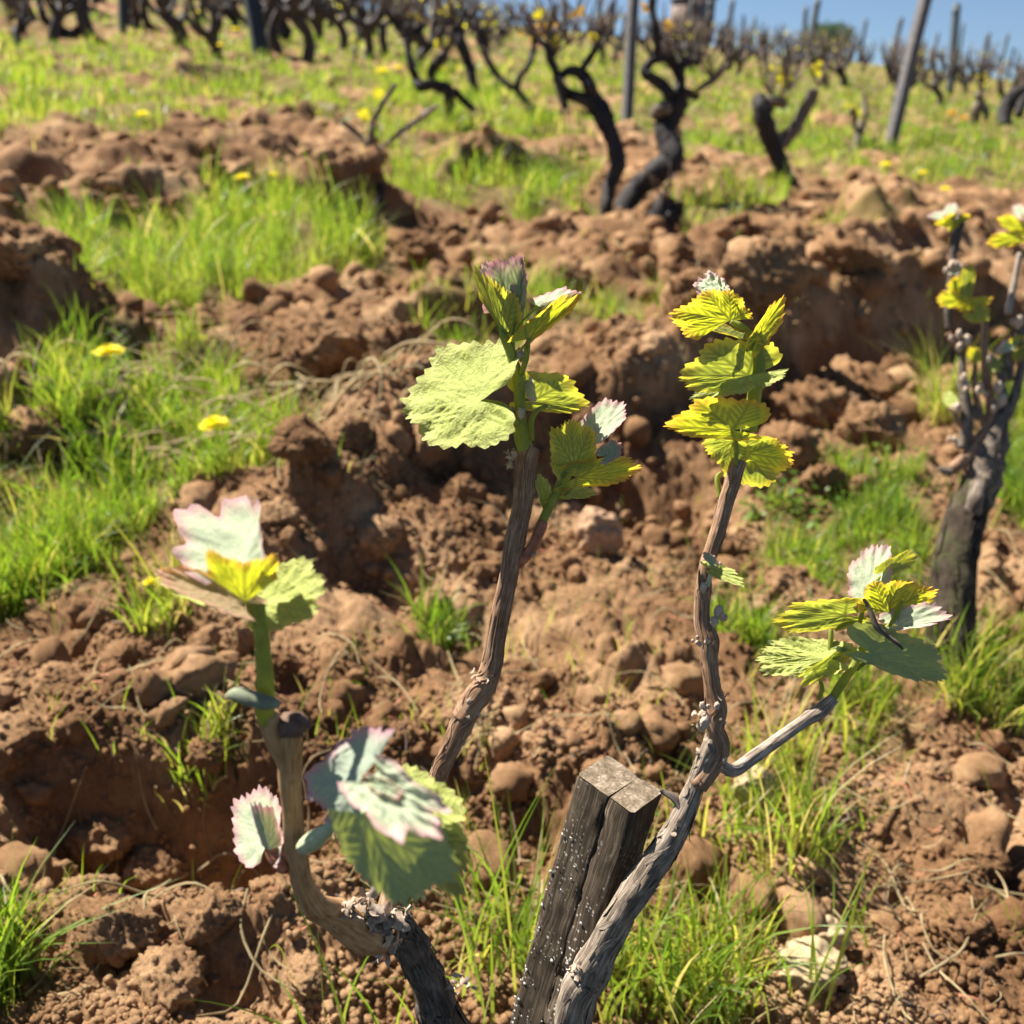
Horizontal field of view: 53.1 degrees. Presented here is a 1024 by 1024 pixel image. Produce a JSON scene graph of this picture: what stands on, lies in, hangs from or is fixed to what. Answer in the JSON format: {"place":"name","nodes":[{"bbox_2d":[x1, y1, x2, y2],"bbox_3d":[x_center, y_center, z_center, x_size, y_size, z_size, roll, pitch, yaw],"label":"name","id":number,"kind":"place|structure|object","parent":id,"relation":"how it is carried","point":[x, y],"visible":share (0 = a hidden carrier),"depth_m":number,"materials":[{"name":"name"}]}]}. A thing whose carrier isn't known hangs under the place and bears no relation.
{"place":"outdoors","nodes":[
{"label":"outdoors","id":0,"kind":"place"},
{"bbox_2d":[0,0,1023,1023],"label":"ground","id":1,"kind":"structure","parent":0,"point":[336,609],"depth_m":1.65,"materials":[{"name":"soil"}]},
{"bbox_2d":[0,0,32,46],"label":"grape vine","id":2,"kind":"object","parent":1,"relation":"on","point":[23,15],"visible":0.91,"depth_m":8.49,"materials":[{"name":"black plant"}]},
{"bbox_2d":[0,711,48,775],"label":"soil clod","id":3,"kind":"object","parent":1,"relation":"on","point":[21,734],"visible":1,"depth_m":0.98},
{"bbox_2d":[1,899,52,970],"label":"soil clod","id":4,"kind":"object","parent":1,"relation":"on","point":[30,908],"visible":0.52,"depth_m":0.79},
{"bbox_2d":[0,215,54,279],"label":"soil clod","id":5,"kind":"object","parent":1,"relation":"on","point":[21,244],"visible":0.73,"depth_m":1.94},
{"bbox_2d":[3,406,70,465],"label":"soil clod","id":6,"kind":"object","parent":1,"relation":"on","point":[31,431],"visible":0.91,"depth_m":1.54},
{"bbox_2d":[29,661,84,699],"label":"soil clod","id":7,"kind":"object","parent":1,"relation":"on","point":[54,674],"visible":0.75,"depth_m":1.06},
{"bbox_2d":[35,0,82,39],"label":"grape vine","id":8,"kind":"object","parent":1,"relation":"on","point":[46,21],"visible":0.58,"depth_m":10.29,"materials":[{"name":"black plant"}]},
{"bbox_2d":[44,0,81,43],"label":"grape vine","id":9,"kind":"object","parent":1,"relation":"on","point":[61,10],"visible":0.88,"depth_m":9.18,"materials":[{"name":"brown plant"}]},
{"bbox_2d":[52,857,78,889],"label":"soil clod","id":10,"kind":"object","parent":1,"relation":"on","point":[59,871],"visible":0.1,"depth_m":0.95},
{"bbox_2d":[77,0,97,39],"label":"grape vine","id":11,"kind":"object","parent":1,"relation":"on","point":[83,15],"visible":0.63,"depth_m":9.77,"materials":[{"name":"brown plant"}]},
{"bbox_2d":[60,873,122,897],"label":"soil clod","id":12,"kind":"object","parent":1,"relation":"on","point":[99,888],"visible":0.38,"depth_m":0.86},
{"bbox_2d":[60,813,136,870],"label":"soil clod","id":13,"kind":"object","parent":1,"relation":"on","point":[102,838],"visible":1,"depth_m":0.99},
{"bbox_2d":[91,343,124,382],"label":"dandelion","id":14,"kind":"object","parent":1,"relation":"on","point":[117,349],"visible":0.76,"depth_m":1.76,"materials":[{"name":"yellow plant"}]},
{"bbox_2d":[70,894,162,967],"bbox_3d":[-0.305,0.323,0.791,0.066,0.060,0.062,22,33,38],"label":"soil clod","id":15,"kind":"object","parent":1,"relation":"on","point":[134,930],"visible":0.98,"depth_m":0.78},
{"bbox_2d":[118,0,127,33],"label":"vineyard post","id":16,"kind":"object","parent":1,"relation":"on","point":[122,13],"visible":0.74,"depth_m":10.99,"materials":[{"name":"wood"}]},
{"bbox_2d":[93,637,156,672],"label":"soil clod","id":17,"kind":"object","parent":1,"relation":"on","point":[124,652],"visible":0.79,"depth_m":1.12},
{"bbox_2d":[127,0,164,30],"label":"grape vine","id":18,"kind":"object","parent":1,"relation":"on","point":[143,16],"visible":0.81,"depth_m":12.12,"materials":[{"name":"black plant"}]},
{"bbox_2d":[121,845,189,890],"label":"soil clod","id":19,"kind":"object","parent":1,"relation":"on","point":[151,866],"visible":0.9,"depth_m":0.99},
{"bbox_2d":[120,942,205,1014],"bbox_3d":[-0.263,0.353,0.766,0.063,0.050,0.064,0,25,0],"label":"soil clod","id":20,"kind":"object","parent":1,"relation":"on","point":[167,978],"visible":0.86,"depth_m":0.76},
{"bbox_2d":[144,0,181,44],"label":"grape vine","id":21,"kind":"object","parent":1,"relation":"on","point":[164,12],"visible":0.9,"depth_m":10.09,"materials":[{"name":"brown plant"}]},
{"bbox_2d":[181,0,223,59],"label":"grape vine","id":22,"kind":"object","parent":1,"relation":"on","point":[211,32],"visible":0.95,"depth_m":9.05,"materials":[{"name":"brown plant"}]},
{"bbox_2d":[185,733,227,773],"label":"soil clod","id":23,"kind":"object","parent":1,"relation":"on","point":[210,761],"visible":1,"depth_m":0.99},
{"bbox_2d":[171,885,244,948],"bbox_3d":[-0.239,0.319,0.805,0.057,0.040,0.046,0,25,0],"label":"soil clod","id":24,"kind":"object","parent":1,"relation":"on","point":[218,910],"visible":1,"depth_m":0.80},
{"bbox_2d":[198,415,229,445],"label":"dandelion","id":25,"kind":"object","parent":1,"relation":"on","point":[207,421],"visible":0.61,"depth_m":1.61,"materials":[{"name":"yellow plant"}]},
{"bbox_2d":[209,0,240,32],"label":"grape vine","id":26,"kind":"object","parent":1,"relation":"on","point":[228,12],"visible":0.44,"depth_m":13.87,"materials":[{"name":"black plant"}]},
{"bbox_2d":[219,625,254,658],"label":"soil clod","id":27,"kind":"object","parent":1,"relation":"on","point":[242,644],"visible":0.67,"depth_m":1.18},
{"bbox_2d":[228,0,269,50],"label":"grape vine","id":28,"kind":"object","parent":1,"relation":"on","point":[241,17],"visible":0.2,"depth_m":10.78,"materials":[{"name":"brown plant"}]},
{"bbox_2d":[243,0,267,59],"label":"vineyard post","id":29,"kind":"object","parent":1,"relation":"on","point":[255,23],"visible":0.78,"depth_m":9.88,"materials":[{"name":"metal"}]},
{"bbox_2d":[248,872,290,896],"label":"soil clod","id":30,"kind":"object","parent":1,"relation":"on","point":[257,885],"visible":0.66,"depth_m":0.83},
{"bbox_2d":[253,498,300,528],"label":"soil clod","id":31,"kind":"object","parent":1,"relation":"on","point":[278,512],"visible":0.69,"depth_m":1.36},
{"bbox_2d":[267,0,290,53],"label":"grape vine","id":32,"kind":"object","parent":1,"relation":"on","point":[278,16],"visible":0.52,"depth_m":10.09,"materials":[{"name":"brown plant"}]},
{"bbox_2d":[271,649,300,681],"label":"soil clod","id":33,"kind":"object","parent":1,"relation":"on","point":[286,664],"visible":0.79,"depth_m":1.13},
{"bbox_2d":[274,0,315,63],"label":"grape vine","id":34,"kind":"object","parent":1,"relation":"on","point":[295,11],"visible":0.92,"depth_m":9.79,"materials":[{"name":"black plant"}]},
{"bbox_2d":[267,413,335,466],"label":"soil clod","id":35,"kind":"object","parent":1,"relation":"on","point":[297,440],"visible":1,"depth_m":1.41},
{"bbox_2d":[283,947,333,999],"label":"soil clod","id":36,"kind":"object","parent":1,"relation":"on","point":[305,973],"visible":0.94,"depth_m":0.79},
{"bbox_2d":[266,297,371,385],"bbox_3d":[-0.392,-0.333,2.022,0.197,0.161,0.211,-13,28,-26],"label":"soil clod","id":37,"kind":"object","parent":1,"relation":"on","point":[324,339],"visible":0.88,"depth_m":1.97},
{"bbox_2d":[299,0,340,40],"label":"grape vine","id":38,"kind":"object","parent":1,"relation":"on","point":[313,16],"visible":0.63,"depth_m":13.70,"materials":[{"name":"brown plant"}]},
{"bbox_2d":[317,0,352,49],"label":"grape vine","id":39,"kind":"object","parent":1,"relation":"on","point":[329,13],"visible":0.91,"depth_m":11.99,"materials":[{"name":"brown plant"}]},
{"bbox_2d":[320,410,373,455],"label":"soil clod","id":40,"kind":"object","parent":1,"relation":"on","point":[352,431],"visible":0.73,"depth_m":1.52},
{"bbox_2d":[338,0,385,60],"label":"grape vine","id":41,"kind":"object","parent":1,"relation":"on","point":[369,22],"visible":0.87,"depth_m":11.45,"materials":[{"name":"brown plant"}]},
{"bbox_2d":[319,83,438,211],"bbox_3d":[-0.463,-1.284,3.602,0.347,0.418,0.252,19,31,35],"label":"grape vine","id":42,"kind":"object","parent":1,"relation":"on","point":[363,114],"visible":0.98,"depth_m":3.55,"materials":[{"name":"black plant"}]},
{"bbox_2d":[354,511,404,559],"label":"soil clod","id":43,"kind":"object","parent":1,"relation":"on","point":[377,535],"visible":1,"depth_m":1.42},
{"bbox_2d":[357,0,406,55],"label":"grape vine","id":44,"kind":"object","parent":1,"relation":"on","point":[381,27],"visible":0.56,"depth_m":12.33,"materials":[{"name":"brown plant"}]},
{"bbox_2d":[363,322,429,356],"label":"soil clod","id":45,"kind":"object","parent":1,"relation":"on","point":[393,337],"visible":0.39,"depth_m":2.17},
{"bbox_2d":[376,228,445,267],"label":"soil clod","id":46,"kind":"object","parent":1,"relation":"on","point":[416,244],"visible":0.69,"depth_m":3.08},
{"bbox_2d":[374,0,475,125],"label":"grape vine","id":47,"kind":"object","parent":1,"relation":"on","point":[447,91],"visible":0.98,"depth_m":5.99,"materials":[{"name":"black plant"}]},
{"bbox_2d":[399,0,451,71],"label":"grape vine","id":48,"kind":"object","parent":1,"relation":"on","point":[426,44],"visible":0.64,"depth_m":10.29,"materials":[{"name":"brown plant"}]},
{"bbox_2d":[409,423,450,469],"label":"soil clod","id":49,"kind":"object","parent":1,"relation":"on","point":[424,455],"visible":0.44,"depth_m":1.58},
{"bbox_2d":[431,0,480,96],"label":"grape vine","id":50,"kind":"object","parent":1,"relation":"on","point":[461,46],"visible":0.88,"depth_m":8.01,"materials":[{"name":"black plant"}]},
{"bbox_2d":[438,473,488,505],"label":"soil clod","id":51,"kind":"object","parent":1,"relation":"on","point":[462,488],"visible":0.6,"depth_m":1.56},
{"bbox_2d":[467,561,491,578],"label":"soil clod","id":52,"kind":"object","parent":1,"relation":"on","point":[478,569],"visible":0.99,"depth_m":1.39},
{"bbox_2d":[467,0,502,84],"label":"grape vine","id":53,"kind":"object","parent":1,"relation":"on","point":[483,39],"visible":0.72,"depth_m":9.94,"materials":[{"name":"black plant"}]},
{"bbox_2d":[485,0,514,44],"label":"grape vine","id":54,"kind":"object","parent":1,"relation":"on","point":[507,25],"visible":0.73,"depth_m":17.97,"materials":[{"name":"brown plant"}]},
{"bbox_2d":[0,150,1023,1023],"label":"straw","id":55,"kind":"object","parent":1,"relation":"on","point":[356,376],"visible":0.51,"depth_m":1.30,"materials":[{"name":"beige plant"}]},
{"bbox_2d":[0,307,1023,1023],"bbox_3d":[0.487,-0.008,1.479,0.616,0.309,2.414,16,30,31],"label":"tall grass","id":56,"kind":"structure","parent":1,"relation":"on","point":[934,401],"depth_m":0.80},
{"bbox_2d":[0,29,1023,1023],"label":"soil crumbs","id":57,"kind":"object","parent":1,"relation":"on","point":[654,731],"visible":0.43,"depth_m":1.12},
{"bbox_2d":[6,273,1023,854],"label":"weeds","id":58,"kind":"object","parent":1,"relation":"on","point":[748,517],"visible":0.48,"depth_m":1.72,"materials":[{"name":"green plant"}]},
{"bbox_2d":[469,0,560,120],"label":"grape vine","id":59,"kind":"object","parent":1,"relation":"on","point":[514,87],"visible":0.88,"depth_m":7.13,"materials":[{"name":"black plant"}]},
{"bbox_2d":[151,254,951,1023],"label":"grape vine","id":60,"kind":"object","parent":1,"relation":"on","point":[405,840],"visible":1,"depth_m":0.49,"materials":[{"name":"green plant"}]},
{"bbox_2d":[499,0,625,215],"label":"grape vine","id":61,"kind":"object","parent":1,"relation":"on","point":[593,101],"visible":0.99,"depth_m":4.04,"materials":[{"name":"black plant"}]},
{"bbox_2d":[534,261,597,298],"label":"soil clod","id":62,"kind":"object","parent":1,"relation":"on","point":[578,276],"visible":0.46,"depth_m":2.83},
{"bbox_2d":[555,342,604,374],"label":"soil clod","id":63,"kind":"object","parent":1,"relation":"on","point":[590,352],"visible":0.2,"depth_m":1.99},
{"bbox_2d":[510,756,660,1023],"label":"wooden stake","id":64,"kind":"object","parent":1,"relation":"on","point":[614,803],"visible":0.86,"depth_m":0.54,"materials":[{"name":"brown wood"}]},
{"bbox_2d":[575,16,616,65],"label":"grape vine","id":65,"kind":"object","parent":1,"relation":"on","point":[603,44],"visible":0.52,"depth_m":16.07,"materials":[{"name":"brown plant"}]},
{"bbox_2d":[575,506,624,556],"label":"stone","id":66,"kind":"object","parent":1,"relation":"on","point":[596,529],"visible":0.89,"depth_m":1.47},
{"bbox_2d":[592,311,643,347],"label":"soil clod","id":67,"kind":"object","parent":1,"relation":"on","point":[611,330],"visible":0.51,"depth_m":2.07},
{"bbox_2d":[621,0,638,120],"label":"vineyard post","id":68,"kind":"object","parent":1,"relation":"on","point":[630,62],"visible":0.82,"depth_m":7.61,"materials":[{"name":"wood"}]},
{"bbox_2d":[646,162,684,234],"bbox_3d":[0.563,-1.149,3.795,0.126,0.290,0.150,19,31,35],"label":"grape vine","id":69,"kind":"object","parent":1,"relation":"on","point":[667,209],"visible":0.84,"depth_m":3.79,"materials":[{"name":"black plant"}]},
{"bbox_2d":[613,0,732,211],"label":"grape vine","id":70,"kind":"object","parent":1,"relation":"on","point":[667,114],"visible":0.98,"depth_m":4.21,"materials":[{"name":"black plant"}]},
{"bbox_2d":[662,267,715,313],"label":"soil clod","id":71,"kind":"object","parent":1,"relation":"on","point":[678,292],"visible":0.38,"depth_m":2.17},
{"bbox_2d":[671,0,715,42],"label":"stone hut","id":72,"kind":"object","parent":1,"relation":"on","point":[700,8],"visible":0.35,"depth_m":61.74,"materials":[{"name":"stone"}]},
{"bbox_2d":[673,20,714,73],"bbox_3d":[2.764,-7.154,15.908,0.401,0.889,0.607,-17,30,-33],"label":"grape vine","id":73,"kind":"object","parent":1,"relation":"on","point":[689,49],"visible":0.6,"depth_m":15.95,"materials":[{"name":"brown plant"}]},
{"bbox_2d":[718,19,752,72],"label":"grape vine","id":74,"kind":"object","parent":1,"relation":"on","point":[721,49],"visible":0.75,"depth_m":17.53,"materials":[{"name":"brown plant"}]},
{"bbox_2d":[729,25,768,77],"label":"grape vine","id":75,"kind":"object","parent":1,"relation":"on","point":[739,60],"visible":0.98,"depth_m":16.52,"materials":[{"name":"brown plant"}]},
{"bbox_2d":[731,765,776,810],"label":"stone","id":76,"kind":"object","parent":1,"relation":"on","point":[745,780],"visible":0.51,"depth_m":1.00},
{"bbox_2d":[717,235,817,314],"bbox_3d":[0.542,-0.506,2.211,0.227,0.176,0.161,0,25,0],"label":"soil clod","id":77,"kind":"object","parent":1,"relation":"on","point":[772,269],"visible":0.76,"depth_m":2.17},
{"bbox_2d":[751,21,783,75],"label":"grape vine","id":78,"kind":"object","parent":1,"relation":"on","point":[767,54],"visible":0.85,"depth_m":17.37,"materials":[{"name":"brown plant"}]},
{"bbox_2d":[751,420,821,470],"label":"soil clod","id":79,"kind":"object","parent":1,"relation":"on","point":[800,440],"visible":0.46,"depth_m":1.83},
{"bbox_2d":[780,27,815,80],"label":"grape vine","id":80,"kind":"object","parent":1,"relation":"on","point":[802,57],"visible":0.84,"depth_m":18.14,"materials":[{"name":"brown plant"}]},
{"bbox_2d":[751,27,849,188],"bbox_3d":[1.429,-1.999,5.175,0.437,0.820,0.416,6,26,13],"label":"grape vine","id":81,"kind":"object","parent":1,"relation":"on","point":[774,142],"visible":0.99,"depth_m":5.13,"materials":[{"name":"black plant"}]},
{"bbox_2d":[759,375,860,429],"bbox_3d":[0.600,-0.189,2.079,0.222,0.192,0.177,0,25,0],"label":"soil clod","id":82,"kind":"object","parent":1,"relation":"on","point":[812,402],"visible":0.41,"depth_m":2.02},
{"bbox_2d":[774,935,847,994],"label":"stone","id":83,"kind":"object","parent":1,"relation":"on","point":[799,974],"visible":0.81,"depth_m":0.83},
{"bbox_2d":[794,915,850,954],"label":"stone","id":84,"kind":"object","parent":1,"relation":"on","point":[828,935],"visible":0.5,"depth_m":0.87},
{"bbox_2d":[797,462,848,498],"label":"soil clod","id":85,"kind":"object","parent":1,"relation":"on","point":[820,476],"visible":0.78,"depth_m":1.77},
{"bbox_2d":[797,26,848,90],"bbox_3d":[4.584,-6.633,15.138,0.710,0.922,0.644,2,38,5],"label":"grape vine","id":86,"kind":"object","parent":1,"relation":"on","point":[813,59],"visible":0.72,"depth_m":15.10,"materials":[{"name":"brown plant"}]},
{"bbox_2d":[798,19,857,53],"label":"tree","id":87,"kind":"object","parent":1,"relation":"on","point":[831,29],"visible":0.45,"depth_m":83.83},
{"bbox_2d":[819,28,859,87],"bbox_3d":[5.039,-7.115,16.151,0.615,0.935,0.569,-3,25,-7],"label":"grape vine","id":88,"kind":"object","parent":1,"relation":"on","point":[840,73],"visible":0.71,"depth_m":16.06,"materials":[{"name":"brown plant"}]},
{"bbox_2d":[806,227,903,276],"bbox_3d":[0.884,-0.670,2.731,0.300,0.192,0.247,0,25,0],"label":"soil clod","id":89,"kind":"object","parent":1,"relation":"on","point":[843,252],"visible":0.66,"depth_m":2.65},
{"bbox_2d":[814,354,899,400],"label":"soil clod","id":90,"kind":"object","parent":1,"relation":"on","point":[868,380],"visible":0.44,"depth_m":2.28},
{"bbox_2d":[842,68,882,152],"bbox_3d":[2.521,-2.886,7.471,0.218,0.648,0.406,16,30,31],"label":"grape vine","id":91,"kind":"object","parent":1,"relation":"on","point":[860,127],"visible":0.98,"depth_m":7.44,"materials":[{"name":"brown plant"}]},
{"bbox_2d":[830,398,907,452],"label":"soil clod","id":92,"kind":"object","parent":1,"relation":"on","point":[885,418],"visible":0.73,"depth_m":1.96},
{"bbox_2d":[884,44,904,89],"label":"grape vine","id":93,"kind":"object","parent":1,"relation":"on","point":[890,74],"visible":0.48,"depth_m":17.38,"materials":[{"name":"brown plant"}]},
{"bbox_2d":[868,950,923,985],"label":"soil clod","id":94,"kind":"object","parent":1,"relation":"on","point":[907,971],"visible":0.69,"depth_m":0.84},
{"bbox_2d":[879,353,920,376],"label":"soil clod","id":95,"kind":"object","parent":1,"relation":"on","point":[888,362],"visible":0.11,"depth_m":2.51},
{"bbox_2d":[884,0,931,146],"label":"vineyard post","id":96,"kind":"object","parent":1,"relation":"on","point":[907,71],"visible":0.84,"depth_m":7.99,"materials":[{"name":"wood"}]},
{"bbox_2d":[893,762,945,781],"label":"soil clod","id":97,"kind":"object","parent":1,"relation":"on","point":[930,771],"visible":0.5,"depth_m":1.09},
{"bbox_2d":[919,48,946,105],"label":"grape vine","id":98,"kind":"object","parent":1,"relation":"on","point":[934,88],"visible":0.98,"depth_m":13.78,"materials":[{"name":"brown plant"}]},
{"bbox_2d":[919,45,958,95],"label":"grape vine","id":99,"kind":"object","parent":1,"relation":"on","point":[949,72],"visible":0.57,"depth_m":17.50,"materials":[{"name":"brown plant"}]},
{"bbox_2d":[946,3,960,93],"bbox_3d":[8.452,-8.813,19.621,0.173,1.700,0.905,5,25,10],"label":"vineyard post","id":100,"kind":"object","parent":1,"relation":"on","point":[954,35],"visible":0.91,"depth_m":19.56,"materials":[{"name":"wood"}]},
{"bbox_2d":[920,896,996,955],"bbox_3d":[0.384,0.359,0.883,0.060,0.040,0.050,0,25,0],"label":"soil clod","id":101,"kind":"object","parent":1,"relation":"on","point":[953,929],"visible":0.98,"depth_m":0.87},
{"bbox_2d":[925,202,1023,688],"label":"grape vine","id":102,"kind":"object","parent":1,"relation":"on","point":[986,447],"visible":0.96,"depth_m":1.33,"materials":[{"name":"brown plant"}]},
{"bbox_2d":[969,72,991,125],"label":"grape vine","id":103,"kind":"object","parent":1,"relation":"on","point":[979,105],"visible":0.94,"depth_m":11.27,"materials":[{"name":"brown plant"}]},
{"bbox_2d":[951,840,1012,881],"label":"soil clod","id":104,"kind":"object","parent":1,"relation":"on","point":[989,857],"visible":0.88,"depth_m":0.99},
{"bbox_2d":[967,40,1007,93],"bbox_3d":[8.692,-8.100,18.804,0.554,1.081,0.651,-14,28,-36],"label":"grape vine","id":105,"kind":"object","parent":1,"relation":"on","point":[984,68],"visible":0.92,"depth_m":18.78,"materials":[{"name":"brown plant"}]},
{"bbox_2d":[994,67,1023,126],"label":"grape vine","id":106,"kind":"object","parent":1,"relation":"on","point":[1012,100],"visible":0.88,"depth_m":11.61,"materials":[{"name":"black plant"}]},
{"bbox_2d":[995,58,1023,97],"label":"grape vine","id":107,"kind":"object","parent":1,"relation":"on","point":[1000,87],"visible":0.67,"depth_m":14.55,"materials":[{"name":"brown plant"}]},
{"bbox_2d":[0,0,1023,1023],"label":"grass","id":108,"kind":"structure","parent":0,"point":[57,543],"depth_m":1.73,"materials":[{"name":"plant"}]},
{"bbox_2d":[362,0,1023,79],"label":"sky","id":109,"kind":"structure","parent":0,"point":[999,18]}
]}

